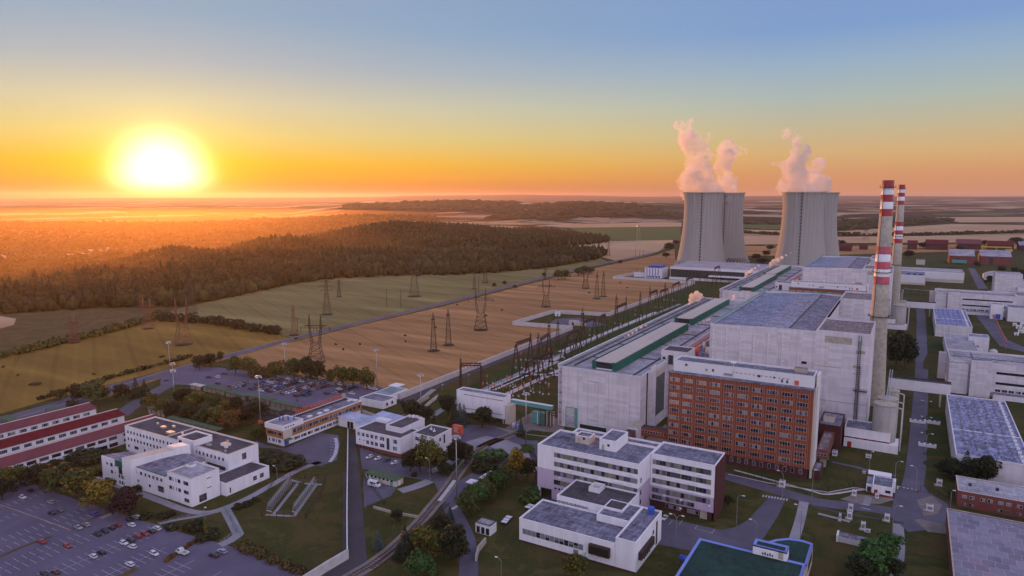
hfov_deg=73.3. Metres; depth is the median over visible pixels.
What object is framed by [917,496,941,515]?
paved island
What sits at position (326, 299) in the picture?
lattice pylon
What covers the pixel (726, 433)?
window
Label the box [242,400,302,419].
drop off lane
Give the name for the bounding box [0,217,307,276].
forest
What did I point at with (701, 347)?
pipe gallery
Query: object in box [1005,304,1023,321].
technical block
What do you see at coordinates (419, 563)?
broadleaf tree
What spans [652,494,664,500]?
window
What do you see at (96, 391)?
broadleaf tree
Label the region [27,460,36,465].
window
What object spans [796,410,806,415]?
window
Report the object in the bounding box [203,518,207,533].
slim tree
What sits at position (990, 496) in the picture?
red brick office
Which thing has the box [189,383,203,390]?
walkway shelter
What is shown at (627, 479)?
window
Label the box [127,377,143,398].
conifer
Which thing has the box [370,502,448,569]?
railway track
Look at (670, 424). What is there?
window
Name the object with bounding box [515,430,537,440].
planted island
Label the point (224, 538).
wire fence
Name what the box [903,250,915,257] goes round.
broadleaf tree
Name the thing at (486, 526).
transformer hut
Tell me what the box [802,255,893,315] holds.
reactor building
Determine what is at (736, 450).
window
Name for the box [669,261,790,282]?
pump hall
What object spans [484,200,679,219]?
forest
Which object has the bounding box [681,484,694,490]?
window
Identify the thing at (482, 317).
portal pylon
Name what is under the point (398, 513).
broadleaf tree
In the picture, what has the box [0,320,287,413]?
golden grassland
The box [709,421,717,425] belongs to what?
window
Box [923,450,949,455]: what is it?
grass island
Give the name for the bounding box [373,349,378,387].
floodlight mast
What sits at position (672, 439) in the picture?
window
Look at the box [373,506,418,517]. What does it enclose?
garden wall
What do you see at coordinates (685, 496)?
window
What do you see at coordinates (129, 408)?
access road
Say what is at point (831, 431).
link building
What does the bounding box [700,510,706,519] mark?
doorway
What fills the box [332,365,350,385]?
broadleaf tree
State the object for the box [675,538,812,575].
blue trimmed building
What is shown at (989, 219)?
field
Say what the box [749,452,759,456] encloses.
window
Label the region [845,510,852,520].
vent housing
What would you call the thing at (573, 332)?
switchyard gantry
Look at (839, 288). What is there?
annex
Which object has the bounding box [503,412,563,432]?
yard
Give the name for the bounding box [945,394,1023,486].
vented workshop
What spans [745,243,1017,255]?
field
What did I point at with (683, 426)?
window
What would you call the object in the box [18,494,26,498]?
parked car
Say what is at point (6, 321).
pale clearing
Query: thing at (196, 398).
broadleaf tree
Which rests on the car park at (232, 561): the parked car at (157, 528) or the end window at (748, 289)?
the parked car at (157, 528)
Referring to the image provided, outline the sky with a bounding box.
[0,0,1023,198]
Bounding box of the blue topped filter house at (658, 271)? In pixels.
[634,264,667,278]
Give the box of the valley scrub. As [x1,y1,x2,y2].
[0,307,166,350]
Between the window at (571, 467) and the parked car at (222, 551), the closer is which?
the parked car at (222, 551)
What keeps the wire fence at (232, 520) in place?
on the ground at (312, 539)
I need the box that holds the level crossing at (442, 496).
[437,480,455,500]
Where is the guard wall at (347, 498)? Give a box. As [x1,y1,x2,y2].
[346,433,347,549]
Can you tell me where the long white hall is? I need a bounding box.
[901,267,964,284]
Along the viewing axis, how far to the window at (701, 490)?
246.60 m
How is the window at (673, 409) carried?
in the brick office block at (762, 417)
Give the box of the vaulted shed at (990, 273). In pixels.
[983,271,992,279]
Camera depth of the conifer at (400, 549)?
219.53 m
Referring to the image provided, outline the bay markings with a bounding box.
[0,490,221,575]
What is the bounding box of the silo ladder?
[886,369,892,401]
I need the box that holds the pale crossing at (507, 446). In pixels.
[467,436,529,457]
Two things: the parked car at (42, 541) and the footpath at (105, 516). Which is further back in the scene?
the footpath at (105, 516)
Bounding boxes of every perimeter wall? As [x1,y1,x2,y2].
[303,549,348,575]
[399,272,694,398]
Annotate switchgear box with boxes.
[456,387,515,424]
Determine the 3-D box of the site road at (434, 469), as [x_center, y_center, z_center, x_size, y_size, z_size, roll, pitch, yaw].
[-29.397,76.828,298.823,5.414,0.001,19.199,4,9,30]
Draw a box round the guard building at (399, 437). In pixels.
[355,414,451,457]
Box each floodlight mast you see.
[255,375,261,420]
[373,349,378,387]
[417,374,423,398]
[452,435,460,495]
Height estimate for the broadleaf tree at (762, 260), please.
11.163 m
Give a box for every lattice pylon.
[182,278,197,313]
[318,280,332,314]
[336,279,341,296]
[404,253,422,296]
[481,261,488,282]
[862,221,869,237]
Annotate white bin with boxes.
[501,520,507,525]
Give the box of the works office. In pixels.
[124,416,269,495]
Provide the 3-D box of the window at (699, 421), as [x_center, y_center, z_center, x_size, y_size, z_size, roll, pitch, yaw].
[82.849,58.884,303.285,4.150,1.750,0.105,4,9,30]
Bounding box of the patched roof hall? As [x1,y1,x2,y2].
[945,508,1023,575]
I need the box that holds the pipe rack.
[545,409,554,425]
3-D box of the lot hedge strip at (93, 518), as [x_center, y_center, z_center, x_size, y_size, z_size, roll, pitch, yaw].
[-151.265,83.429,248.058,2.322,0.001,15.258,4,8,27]
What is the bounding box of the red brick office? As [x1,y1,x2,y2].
[955,475,1023,518]
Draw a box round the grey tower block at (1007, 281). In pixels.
[991,271,1022,291]
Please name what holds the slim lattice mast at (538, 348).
on the ground at (312, 539)
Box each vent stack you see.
[868,180,896,405]
[890,185,906,315]
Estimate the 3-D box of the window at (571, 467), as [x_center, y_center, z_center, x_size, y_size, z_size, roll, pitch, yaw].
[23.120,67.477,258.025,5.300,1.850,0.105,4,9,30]
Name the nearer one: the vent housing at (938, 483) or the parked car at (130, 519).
the parked car at (130, 519)
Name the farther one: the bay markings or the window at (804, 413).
the window at (804, 413)
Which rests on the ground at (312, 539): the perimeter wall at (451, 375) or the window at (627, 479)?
the perimeter wall at (451, 375)
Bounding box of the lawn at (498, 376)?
[425,285,718,419]
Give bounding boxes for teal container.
[532,410,546,424]
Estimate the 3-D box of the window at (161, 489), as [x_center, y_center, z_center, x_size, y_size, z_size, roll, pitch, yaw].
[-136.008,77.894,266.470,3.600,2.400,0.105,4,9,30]
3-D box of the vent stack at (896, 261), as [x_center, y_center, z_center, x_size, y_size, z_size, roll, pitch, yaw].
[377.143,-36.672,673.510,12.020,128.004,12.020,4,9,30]
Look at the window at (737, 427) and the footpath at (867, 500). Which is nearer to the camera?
the footpath at (867, 500)
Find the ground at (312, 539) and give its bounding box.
[0,195,1023,575]
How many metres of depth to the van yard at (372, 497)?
270.82 m
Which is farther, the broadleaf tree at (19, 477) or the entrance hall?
the entrance hall
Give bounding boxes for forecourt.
[256,433,339,465]
[658,496,785,550]
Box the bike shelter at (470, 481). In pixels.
[465,472,497,485]
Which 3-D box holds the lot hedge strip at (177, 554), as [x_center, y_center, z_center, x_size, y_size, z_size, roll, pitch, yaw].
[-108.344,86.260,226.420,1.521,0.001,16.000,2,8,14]
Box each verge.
[82,240,678,403]
[915,519,945,533]
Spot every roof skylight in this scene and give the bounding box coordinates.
[592,322,688,371]
[674,298,729,324]
[739,274,777,291]
[764,265,790,275]
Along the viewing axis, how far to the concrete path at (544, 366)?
441.82 m
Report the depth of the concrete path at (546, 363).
474.70 m
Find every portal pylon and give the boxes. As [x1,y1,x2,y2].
[64,316,81,343]
[136,298,155,329]
[167,298,194,345]
[302,314,329,362]
[468,288,490,330]
[540,279,551,306]
[579,266,592,288]
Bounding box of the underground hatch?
[836,530,864,545]
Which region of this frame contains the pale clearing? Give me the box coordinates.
[0,316,15,328]
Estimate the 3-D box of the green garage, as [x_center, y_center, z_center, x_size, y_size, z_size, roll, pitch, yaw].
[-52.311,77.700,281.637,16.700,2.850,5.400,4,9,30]
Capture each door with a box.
[565,406,577,427]
[778,552,782,559]
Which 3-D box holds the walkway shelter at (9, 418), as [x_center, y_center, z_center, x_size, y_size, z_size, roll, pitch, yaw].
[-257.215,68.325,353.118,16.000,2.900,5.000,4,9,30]
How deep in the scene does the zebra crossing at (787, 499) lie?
265.33 m
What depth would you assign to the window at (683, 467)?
248.47 m
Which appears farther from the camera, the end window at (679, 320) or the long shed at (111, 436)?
the end window at (679, 320)
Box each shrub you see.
[28,382,40,385]
[48,459,76,466]
[62,447,104,464]
[90,447,119,454]
[92,468,102,475]
[117,484,142,491]
[138,511,153,520]
[155,509,176,519]
[163,522,179,531]
[181,518,203,533]
[194,526,219,542]
[232,502,243,509]
[241,500,253,506]
[248,363,274,377]
[252,497,260,501]
[259,449,284,464]
[265,454,305,472]
[471,454,498,473]
[472,448,508,461]
[518,490,541,504]
[521,444,533,452]
[525,484,545,492]
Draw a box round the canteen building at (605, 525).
[518,479,661,573]
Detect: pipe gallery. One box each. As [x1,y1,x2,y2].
[661,334,709,416]
[775,273,801,291]
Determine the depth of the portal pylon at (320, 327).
481.10 m
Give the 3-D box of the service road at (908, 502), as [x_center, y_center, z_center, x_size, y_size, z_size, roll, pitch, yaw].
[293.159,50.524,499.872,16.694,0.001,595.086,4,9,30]
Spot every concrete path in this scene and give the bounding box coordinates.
[266,514,294,516]
[272,483,298,514]
[293,485,316,515]
[484,378,513,390]
[490,362,557,389]
[507,370,557,393]
[513,356,563,377]
[558,335,599,351]
[599,312,656,334]
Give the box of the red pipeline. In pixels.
[993,314,1007,346]
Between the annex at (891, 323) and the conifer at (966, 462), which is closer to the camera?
the conifer at (966, 462)
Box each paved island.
[842,494,893,503]
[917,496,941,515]
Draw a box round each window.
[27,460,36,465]
[39,456,48,461]
[52,452,60,457]
[64,449,72,454]
[109,442,117,447]
[158,485,163,492]
[199,492,206,502]
[554,452,566,459]
[554,461,566,468]
[554,470,565,477]
[554,480,565,486]
[567,455,579,461]
[567,464,579,471]
[567,473,579,479]
[581,458,593,464]
[581,467,593,474]
[581,476,593,482]
[588,543,609,558]
[595,461,607,467]
[595,470,607,477]
[595,480,607,485]
[596,362,611,370]
[609,464,622,470]
[609,473,622,480]
[609,483,622,488]
[623,476,637,483]
[623,486,636,491]
[624,467,637,473]
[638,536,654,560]
[652,468,665,475]
[652,478,665,484]
[652,487,664,493]
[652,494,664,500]
[653,459,665,465]
[666,480,679,487]
[666,490,679,497]
[666,497,678,503]
[667,462,680,468]
[667,471,679,478]
[668,355,672,364]
[668,437,677,441]
[669,407,678,411]
[669,415,677,419]
[669,422,677,426]
[669,430,677,434]
[670,377,679,381]
[670,385,678,388]
[670,392,678,396]
[670,400,678,404]
[678,319,689,324]
[680,493,693,500]
[680,501,693,507]
[681,439,690,444]
[681,465,695,471]
[681,474,694,481]
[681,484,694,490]
[682,409,691,413]
[682,417,690,421]
[682,424,690,429]
[682,432,690,436]
[683,379,692,383]
[683,386,691,390]
[683,394,691,398]
[683,402,691,406]
[694,442,703,446]
[695,411,704,416]
[695,419,704,423]
[695,427,703,431]
[695,434,703,439]
[695,496,709,503]
[696,388,705,392]
[696,396,705,400]
[696,404,704,408]
[696,467,710,474]
[696,477,709,484]
[696,487,709,494]
[697,380,705,384]
[708,429,717,433]
[708,436,717,441]
[708,444,716,449]
[709,398,718,402]
[709,406,718,410]
[709,413,718,418]
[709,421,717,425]
[710,382,719,386]
[710,390,719,394]
[721,447,730,451]
[722,423,731,428]
[722,431,731,436]
[722,439,731,443]
[723,400,732,404]
[723,408,732,412]
[723,416,732,420]
[724,384,733,388]
[724,392,733,396]
[735,449,744,454]
[736,425,745,430]
[736,433,745,438]
[736,441,745,446]
[737,402,747,406]
[737,410,746,414]
[737,418,746,422]
[738,386,747,390]
[738,394,747,398]
[742,287,750,291]
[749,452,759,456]
[750,436,760,440]
[750,444,759,448]
[751,412,761,416]
[751,420,760,424]
[751,428,760,432]
[752,388,762,392]
[752,396,761,400]
[752,404,761,408]
[764,446,774,451]
[764,454,773,459]
[765,422,775,427]
[765,430,775,435]
[765,438,774,443]
[766,406,776,411]
[766,414,775,419]
[767,390,777,394]
[767,398,776,402]
[779,441,789,445]
[779,449,789,454]
[779,457,788,462]
[780,424,790,429]
[780,433,790,437]
[781,408,791,413]
[781,416,791,421]
[782,392,792,396]
[782,400,791,404]
[794,451,804,456]
[794,459,804,464]
[795,427,806,431]
[795,435,805,440]
[795,443,805,448]
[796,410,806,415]
[796,419,806,423]
[797,394,807,398]
[797,402,807,407]
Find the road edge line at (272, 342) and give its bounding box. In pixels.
[20,257,632,416]
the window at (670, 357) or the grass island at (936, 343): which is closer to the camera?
the window at (670, 357)
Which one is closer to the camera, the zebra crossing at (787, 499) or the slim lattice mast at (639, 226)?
the zebra crossing at (787, 499)
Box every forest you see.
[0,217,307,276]
[0,220,606,313]
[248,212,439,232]
[337,199,524,211]
[470,224,609,246]
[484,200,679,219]
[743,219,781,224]
[837,216,954,230]
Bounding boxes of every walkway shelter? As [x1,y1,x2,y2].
[0,415,20,422]
[45,406,62,411]
[146,406,176,417]
[166,415,223,431]
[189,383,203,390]
[202,384,230,395]
[225,390,250,400]
[248,394,275,405]
[268,406,284,415]
[269,400,301,411]
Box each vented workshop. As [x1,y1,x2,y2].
[932,308,972,336]
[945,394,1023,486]
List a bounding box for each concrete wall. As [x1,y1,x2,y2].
[361,410,373,415]
[402,394,428,415]
[425,394,437,407]
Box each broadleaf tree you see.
[0,466,23,489]
[0,477,18,499]
[8,464,28,483]
[21,462,52,489]
[37,461,69,493]
[51,389,66,399]
[59,468,97,499]
[62,462,78,471]
[65,400,78,406]
[69,385,85,401]
[77,378,110,403]
[78,478,114,508]
[104,488,142,515]
[110,383,130,399]
[139,393,160,406]
[152,398,169,411]
[162,402,181,414]
[171,387,192,403]
[179,406,196,418]
[183,390,208,408]
[191,355,206,369]
[192,408,211,422]
[204,353,215,366]
[204,392,221,405]
[206,406,224,425]
[215,351,223,361]
[216,400,233,410]
[217,409,241,429]
[226,355,241,373]
[229,395,244,413]
[237,407,255,424]
[238,356,256,374]
[239,397,269,419]
[249,423,265,438]
[266,359,285,377]
[283,357,300,379]
[296,355,312,381]
[307,360,326,380]
[325,369,335,382]
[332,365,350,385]
[343,366,361,384]
[354,367,375,389]
[390,509,402,521]
[399,398,420,414]
[401,452,418,470]
[402,547,436,575]
[407,523,432,548]
[408,446,425,471]
[413,404,435,422]
[415,435,444,473]
[419,532,443,559]
[430,513,448,534]
[431,448,447,466]
[435,461,454,476]
[436,523,469,560]
[437,393,457,415]
[446,439,469,465]
[446,536,470,565]
[454,489,481,515]
[457,443,473,463]
[464,482,489,507]
[470,406,497,427]
[474,475,497,499]
[483,470,507,492]
[497,465,515,482]
[507,447,526,479]
[518,457,536,479]
[553,269,564,279]
[561,553,587,575]
[562,269,570,278]
[574,267,582,274]
[580,265,590,270]
[664,242,674,249]
[724,494,734,503]
[751,254,760,259]
[756,258,769,263]
[762,250,770,254]
[766,245,775,248]
[844,555,876,575]
[847,536,898,575]
[876,531,905,557]
[883,557,905,575]
[887,330,913,369]
[895,330,907,336]
[898,333,917,367]
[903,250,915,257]
[918,242,925,248]
[933,459,951,475]
[940,456,966,479]
[963,457,998,478]
[978,455,1002,479]
[984,275,992,283]
[998,266,1005,270]
[1007,237,1023,244]
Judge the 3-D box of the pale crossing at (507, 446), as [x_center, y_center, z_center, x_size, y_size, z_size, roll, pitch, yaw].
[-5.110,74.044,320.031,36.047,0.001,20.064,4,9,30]
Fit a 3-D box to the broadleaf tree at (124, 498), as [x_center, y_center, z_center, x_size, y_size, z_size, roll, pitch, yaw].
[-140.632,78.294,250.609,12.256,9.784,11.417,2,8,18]
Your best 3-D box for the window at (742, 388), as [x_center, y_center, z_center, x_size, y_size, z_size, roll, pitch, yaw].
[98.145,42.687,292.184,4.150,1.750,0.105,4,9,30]
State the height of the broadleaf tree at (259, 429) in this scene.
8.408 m
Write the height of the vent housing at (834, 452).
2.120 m
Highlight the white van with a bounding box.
[367,479,380,487]
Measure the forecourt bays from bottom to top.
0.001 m
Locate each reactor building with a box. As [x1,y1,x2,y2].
[709,289,875,431]
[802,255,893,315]
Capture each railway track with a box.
[347,431,519,575]
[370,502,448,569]
[518,451,537,497]
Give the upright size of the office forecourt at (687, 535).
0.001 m
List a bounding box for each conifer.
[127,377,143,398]
[139,379,151,396]
[391,526,415,562]
[446,506,455,527]
[447,401,460,425]
[516,418,525,436]
[951,451,977,479]
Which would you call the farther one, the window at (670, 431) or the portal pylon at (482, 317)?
the portal pylon at (482, 317)
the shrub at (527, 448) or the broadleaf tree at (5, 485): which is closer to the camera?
the broadleaf tree at (5, 485)
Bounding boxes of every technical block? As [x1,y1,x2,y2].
[916,259,924,264]
[989,302,1003,319]
[995,291,1023,304]
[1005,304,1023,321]
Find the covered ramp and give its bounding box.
[417,389,435,400]
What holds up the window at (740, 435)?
in the brick office block at (762, 417)
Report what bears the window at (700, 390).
in the brick office block at (762, 417)
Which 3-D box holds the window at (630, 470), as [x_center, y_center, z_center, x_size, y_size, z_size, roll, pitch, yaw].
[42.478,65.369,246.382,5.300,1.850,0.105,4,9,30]
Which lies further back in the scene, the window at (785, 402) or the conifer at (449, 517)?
the window at (785, 402)
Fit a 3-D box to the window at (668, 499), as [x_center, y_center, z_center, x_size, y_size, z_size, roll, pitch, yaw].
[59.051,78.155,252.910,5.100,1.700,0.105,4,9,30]
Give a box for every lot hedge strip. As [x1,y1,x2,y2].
[0,536,52,556]
[72,511,113,528]
[119,568,138,575]
[165,542,195,562]
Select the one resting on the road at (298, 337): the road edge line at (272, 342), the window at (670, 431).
the road edge line at (272, 342)
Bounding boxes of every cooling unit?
[910,418,925,423]
[918,441,936,447]
[924,419,939,424]
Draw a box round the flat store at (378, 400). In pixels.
[359,392,396,408]
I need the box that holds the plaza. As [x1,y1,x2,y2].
[452,425,537,459]
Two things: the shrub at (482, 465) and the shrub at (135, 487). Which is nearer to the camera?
the shrub at (135, 487)
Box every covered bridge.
[889,375,951,406]
[906,300,935,315]
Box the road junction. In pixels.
[891,487,947,531]
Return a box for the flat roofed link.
[943,333,977,360]
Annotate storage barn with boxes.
[839,244,852,250]
[859,245,867,249]
[907,240,917,249]
[925,239,948,249]
[948,249,974,264]
[956,239,981,249]
[977,250,1011,264]
[986,240,1013,249]
[1016,241,1023,250]
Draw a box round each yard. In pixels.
[360,448,432,481]
[363,478,395,507]
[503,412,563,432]
[542,493,556,501]
[645,424,666,442]
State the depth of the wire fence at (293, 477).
284.26 m
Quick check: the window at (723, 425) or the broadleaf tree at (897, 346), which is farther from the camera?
the broadleaf tree at (897, 346)
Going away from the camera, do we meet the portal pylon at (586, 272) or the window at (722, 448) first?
the window at (722, 448)
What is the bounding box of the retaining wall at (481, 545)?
[475,538,485,560]
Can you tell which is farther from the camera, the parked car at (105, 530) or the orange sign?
the orange sign
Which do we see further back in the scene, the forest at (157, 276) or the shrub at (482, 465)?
the forest at (157, 276)
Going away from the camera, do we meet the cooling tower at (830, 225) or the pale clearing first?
the pale clearing
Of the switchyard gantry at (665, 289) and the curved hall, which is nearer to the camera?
the curved hall
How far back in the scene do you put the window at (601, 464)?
251.96 m
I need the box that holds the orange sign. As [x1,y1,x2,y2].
[452,424,462,436]
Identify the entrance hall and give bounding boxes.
[337,411,404,428]
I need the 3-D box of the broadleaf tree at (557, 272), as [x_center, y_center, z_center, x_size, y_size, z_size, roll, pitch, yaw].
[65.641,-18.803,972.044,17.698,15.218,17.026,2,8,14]
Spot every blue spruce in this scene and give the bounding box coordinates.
[372,529,383,549]
[454,403,466,426]
[461,404,468,423]
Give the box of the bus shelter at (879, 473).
[868,470,891,477]
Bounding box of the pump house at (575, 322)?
[569,320,585,325]
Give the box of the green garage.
[364,468,403,486]
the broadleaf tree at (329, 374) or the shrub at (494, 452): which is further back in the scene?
the broadleaf tree at (329, 374)
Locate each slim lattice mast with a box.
[289,304,298,335]
[427,314,439,351]
[442,310,453,345]
[536,333,539,353]
[546,322,550,351]
[555,319,559,347]
[579,308,584,339]
[592,272,600,298]
[599,270,607,296]
[614,294,617,320]
[635,221,640,250]
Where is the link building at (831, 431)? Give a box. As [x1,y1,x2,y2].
[812,411,844,479]
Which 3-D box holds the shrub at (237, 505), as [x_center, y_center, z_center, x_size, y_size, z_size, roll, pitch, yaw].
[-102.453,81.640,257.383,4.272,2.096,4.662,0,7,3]
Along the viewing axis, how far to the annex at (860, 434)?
317.92 m
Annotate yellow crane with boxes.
[981,246,1012,251]
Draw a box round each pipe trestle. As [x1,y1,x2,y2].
[266,476,291,511]
[292,477,316,512]
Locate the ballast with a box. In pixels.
[342,431,516,575]
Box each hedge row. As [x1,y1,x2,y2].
[0,309,163,357]
[36,354,192,399]
[156,312,282,334]
[163,540,195,561]
[234,539,306,574]
[744,230,779,234]
[837,229,1023,235]
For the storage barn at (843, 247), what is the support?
on the ground at (312, 539)
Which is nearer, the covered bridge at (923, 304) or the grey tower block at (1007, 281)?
the covered bridge at (923, 304)
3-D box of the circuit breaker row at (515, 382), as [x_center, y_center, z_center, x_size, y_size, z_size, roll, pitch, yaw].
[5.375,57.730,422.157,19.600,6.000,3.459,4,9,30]
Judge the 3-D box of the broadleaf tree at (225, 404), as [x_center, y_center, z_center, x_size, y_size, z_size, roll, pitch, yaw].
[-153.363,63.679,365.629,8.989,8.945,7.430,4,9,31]
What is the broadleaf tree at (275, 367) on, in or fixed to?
on the ground at (312, 539)
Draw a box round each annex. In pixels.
[789,280,868,294]
[843,418,898,454]
[887,316,906,329]
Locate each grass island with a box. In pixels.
[923,354,938,369]
[923,415,945,421]
[923,429,947,434]
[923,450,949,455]
[923,459,946,465]
[924,439,949,444]
[927,339,943,347]
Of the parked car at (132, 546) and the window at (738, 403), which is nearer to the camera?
the parked car at (132, 546)
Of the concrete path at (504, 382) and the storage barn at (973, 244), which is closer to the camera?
the concrete path at (504, 382)
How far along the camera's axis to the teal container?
352.08 m
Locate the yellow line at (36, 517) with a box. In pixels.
[2,505,69,529]
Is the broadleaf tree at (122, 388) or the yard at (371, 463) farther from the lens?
the broadleaf tree at (122, 388)
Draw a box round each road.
[0,369,171,423]
[30,240,675,416]
[119,384,175,415]
[321,434,368,575]
[382,470,440,476]
[427,458,458,472]
[430,475,458,497]
[442,456,508,575]
[550,318,605,326]
[725,472,891,513]
[890,308,927,522]
[890,523,904,575]
[968,268,987,288]
[976,315,1023,351]
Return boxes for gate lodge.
[866,475,895,497]
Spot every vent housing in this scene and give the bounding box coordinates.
[777,479,785,487]
[832,449,837,455]
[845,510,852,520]
[846,503,852,510]
[850,489,856,496]
[859,521,865,530]
[882,513,889,522]
[923,503,933,512]
[934,478,942,486]
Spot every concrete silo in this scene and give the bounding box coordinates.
[872,400,902,450]
[878,395,903,437]
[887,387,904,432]
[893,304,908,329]
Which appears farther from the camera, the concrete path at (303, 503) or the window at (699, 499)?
the concrete path at (303, 503)
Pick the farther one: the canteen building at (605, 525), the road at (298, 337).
the road at (298, 337)
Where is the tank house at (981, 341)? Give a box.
[967,333,988,351]
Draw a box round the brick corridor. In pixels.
[626,421,666,439]
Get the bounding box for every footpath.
[94,462,321,514]
[99,513,111,518]
[159,509,223,524]
[218,533,243,546]
[219,506,243,533]
[398,479,433,492]
[734,470,864,494]
[789,501,808,539]
[812,505,903,523]
[818,513,849,521]
[832,461,895,476]
[863,496,871,504]
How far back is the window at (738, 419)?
293.92 m
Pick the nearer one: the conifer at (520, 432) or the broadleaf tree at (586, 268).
the conifer at (520, 432)
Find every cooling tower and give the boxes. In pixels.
[674,192,725,264]
[722,192,749,262]
[773,191,826,265]
[824,192,839,255]
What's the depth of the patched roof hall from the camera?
218.61 m
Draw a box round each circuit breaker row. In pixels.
[482,382,506,393]
[486,375,513,387]
[494,384,519,396]
[506,375,532,389]
[515,360,540,371]
[523,382,549,394]
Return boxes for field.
[229,249,686,388]
[538,222,681,227]
[571,227,680,240]
[571,240,673,260]
[743,224,780,228]
[744,230,779,233]
[744,235,1023,244]
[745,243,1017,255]
[837,224,1023,234]
[901,258,967,267]
[936,217,1023,221]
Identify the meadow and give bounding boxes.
[161,258,606,336]
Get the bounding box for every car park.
[0,481,301,575]
[160,367,382,407]
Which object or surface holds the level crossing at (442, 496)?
on the railway track at (437, 502)
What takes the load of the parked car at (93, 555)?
on the car park at (232, 561)
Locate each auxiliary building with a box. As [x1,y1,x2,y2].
[929,288,1017,316]
[937,348,1023,402]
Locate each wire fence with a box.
[158,511,207,523]
[220,508,235,542]
[224,506,240,535]
[261,473,325,517]
[362,472,383,506]
[498,424,554,436]
[728,468,865,492]
[920,485,954,497]
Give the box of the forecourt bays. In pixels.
[328,438,338,461]
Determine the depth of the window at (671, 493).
252.51 m
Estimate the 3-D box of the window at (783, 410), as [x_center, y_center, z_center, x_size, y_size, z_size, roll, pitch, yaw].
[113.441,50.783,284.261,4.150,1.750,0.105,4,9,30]
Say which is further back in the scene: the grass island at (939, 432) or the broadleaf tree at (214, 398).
the broadleaf tree at (214, 398)
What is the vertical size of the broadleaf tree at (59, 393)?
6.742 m
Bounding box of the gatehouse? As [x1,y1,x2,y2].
[265,393,361,445]
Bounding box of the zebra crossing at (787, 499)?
[762,495,869,509]
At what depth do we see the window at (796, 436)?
282.80 m
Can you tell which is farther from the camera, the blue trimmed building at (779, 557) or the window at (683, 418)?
the window at (683, 418)
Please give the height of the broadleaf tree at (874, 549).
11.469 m
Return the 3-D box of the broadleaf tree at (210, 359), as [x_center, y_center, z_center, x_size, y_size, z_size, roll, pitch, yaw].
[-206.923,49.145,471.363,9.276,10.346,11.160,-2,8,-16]
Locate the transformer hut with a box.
[475,517,496,535]
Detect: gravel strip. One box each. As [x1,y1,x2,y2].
[343,472,345,550]
[401,330,572,403]
[609,284,694,316]
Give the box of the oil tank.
[511,422,519,428]
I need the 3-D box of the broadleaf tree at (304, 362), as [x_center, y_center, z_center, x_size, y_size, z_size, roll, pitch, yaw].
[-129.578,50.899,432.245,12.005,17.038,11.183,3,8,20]
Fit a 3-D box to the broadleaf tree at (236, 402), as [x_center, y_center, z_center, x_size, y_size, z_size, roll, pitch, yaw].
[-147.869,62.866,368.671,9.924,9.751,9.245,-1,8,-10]
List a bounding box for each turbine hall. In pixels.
[558,296,745,432]
[719,264,802,299]
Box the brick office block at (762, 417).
[667,355,820,478]
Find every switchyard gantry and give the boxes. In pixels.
[459,353,481,388]
[511,329,534,377]
[522,355,544,386]
[532,346,554,381]
[537,333,552,360]
[559,338,578,361]
[564,329,582,356]
[579,313,597,347]
[596,313,608,339]
[612,297,628,331]
[634,310,643,327]
[646,287,659,319]
[657,288,669,310]
[670,281,681,304]
[683,277,694,299]
[696,273,707,292]
[711,266,720,286]
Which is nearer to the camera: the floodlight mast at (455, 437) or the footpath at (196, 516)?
the footpath at (196, 516)
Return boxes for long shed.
[0,402,96,438]
[0,408,124,456]
[0,414,154,467]
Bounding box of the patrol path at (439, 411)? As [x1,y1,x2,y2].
[431,304,680,417]
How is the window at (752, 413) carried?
in the brick office block at (762, 417)
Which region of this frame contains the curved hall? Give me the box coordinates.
[101,442,220,506]
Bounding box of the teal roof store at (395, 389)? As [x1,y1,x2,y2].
[374,383,407,398]
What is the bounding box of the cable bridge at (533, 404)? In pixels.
[511,398,553,427]
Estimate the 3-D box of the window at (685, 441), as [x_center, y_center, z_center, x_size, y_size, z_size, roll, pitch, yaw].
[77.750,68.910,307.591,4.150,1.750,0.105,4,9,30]
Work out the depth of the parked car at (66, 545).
227.97 m
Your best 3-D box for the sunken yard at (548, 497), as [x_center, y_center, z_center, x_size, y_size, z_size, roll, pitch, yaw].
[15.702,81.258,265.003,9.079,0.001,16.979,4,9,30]
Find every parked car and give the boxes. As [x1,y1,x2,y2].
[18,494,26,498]
[37,539,46,543]
[40,570,48,575]
[50,569,60,574]
[56,507,64,511]
[62,542,71,548]
[74,524,82,529]
[81,522,90,526]
[88,553,97,558]
[90,511,98,515]
[92,531,101,536]
[96,550,106,555]
[100,528,109,532]
[107,525,115,529]
[113,522,121,526]
[119,539,128,545]
[125,517,134,521]
[125,561,134,566]
[126,537,135,542]
[127,522,135,526]
[127,544,137,548]
[133,534,141,538]
[140,530,149,535]
[146,528,155,533]
[149,550,158,556]
[152,525,161,530]
[208,552,219,557]
[216,548,227,554]
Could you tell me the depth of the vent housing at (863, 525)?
239.61 m
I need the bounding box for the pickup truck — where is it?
[175,547,189,555]

